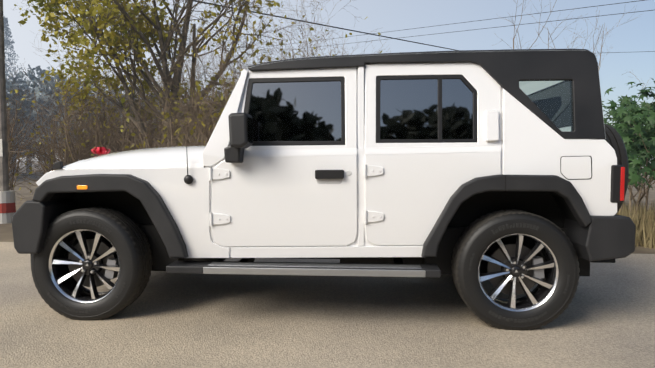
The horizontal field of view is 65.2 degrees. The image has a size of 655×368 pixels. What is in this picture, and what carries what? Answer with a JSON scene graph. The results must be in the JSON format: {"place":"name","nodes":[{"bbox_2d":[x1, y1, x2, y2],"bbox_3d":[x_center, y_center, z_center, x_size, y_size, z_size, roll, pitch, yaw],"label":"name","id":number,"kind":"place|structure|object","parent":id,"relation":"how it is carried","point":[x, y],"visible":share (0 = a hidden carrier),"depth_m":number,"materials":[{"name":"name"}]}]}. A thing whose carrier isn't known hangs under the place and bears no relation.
{"place":"outdoors","nodes":[
{"label":"outdoors","id":0,"kind":"place"},
{"bbox_2d":[12,49,635,277],"bbox_3d":[0.040,-0.147,4.135,4.342,1.594,2.116,0,3,4],"label":"suv body","id":1,"kind":"object","parent":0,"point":[407,164],"visible":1,"depth_m":3.29,"materials":[{"name":"white metal"}]},
{"bbox_2d":[0,242,654,367],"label":"road","id":2,"kind":"structure","parent":0,"point":[605,318],"depth_m":3.33,"materials":[{"name":"grey asphalt"}]},
{"bbox_2d":[31,206,579,330],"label":"wheels","id":3,"kind":"object","parent":2,"relation":"on","point":[64,271],"visible":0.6,"depth_m":3.35,"materials":[{"name":"black rubber"}]},
{"bbox_2d":[0,161,654,253],"bbox_3d":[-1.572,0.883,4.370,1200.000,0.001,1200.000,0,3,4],"label":"ground","id":4,"kind":"structure","parent":0,"point":[6,232],"depth_m":15.35,"materials":[{"name":"brown plant"}]},
{"bbox_2d":[0,0,15,223],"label":"utility pole","id":5,"kind":"object","parent":4,"relation":"on","point":[7,205],"visible":0.92,"depth_m":8.79,"materials":[{"name":"concrete"}]},
{"bbox_2d":[4,16,226,172],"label":"background trees","id":6,"kind":"object","parent":4,"relation":"on","point":[23,84],"visible":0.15,"depth_m":36.46,"materials":[{"name":"grey plant"}]},
{"bbox_2d":[12,0,306,147],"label":"leafy tree","id":7,"kind":"object","parent":4,"relation":"on","point":[132,29],"visible":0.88,"depth_m":9.93,"materials":[{"name":"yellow plant"}]},
{"bbox_2d":[5,0,390,207],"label":"dry thicket","id":8,"kind":"object","parent":4,"relation":"on","point":[80,145],"visible":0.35,"depth_m":9.85,"materials":[{"name":"brown plant"}]},
{"bbox_2d":[492,0,654,220],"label":"green bush","id":9,"kind":"object","parent":4,"relation":"on","point":[635,133],"visible":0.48,"depth_m":7.38,"materials":[{"name":"green plant"}]},
{"bbox_2d":[3,0,654,160],"label":"sky","id":10,"kind":"structure","parent":0,"point":[634,37],"materials":[{"name":"blue"}]},
{"bbox_2d":[193,0,654,59],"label":"overhead wires","id":11,"kind":"object","parent":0,"point":[429,26],"visible":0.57,"depth_m":17.08,"materials":[{"name":"black metal"}]},
{"bbox_2d":[617,199,654,248],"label":"dry grass","id":12,"kind":"structure","parent":0,"point":[644,220],"depth_m":6.62,"materials":[{"name":"beige plant"}]}
]}

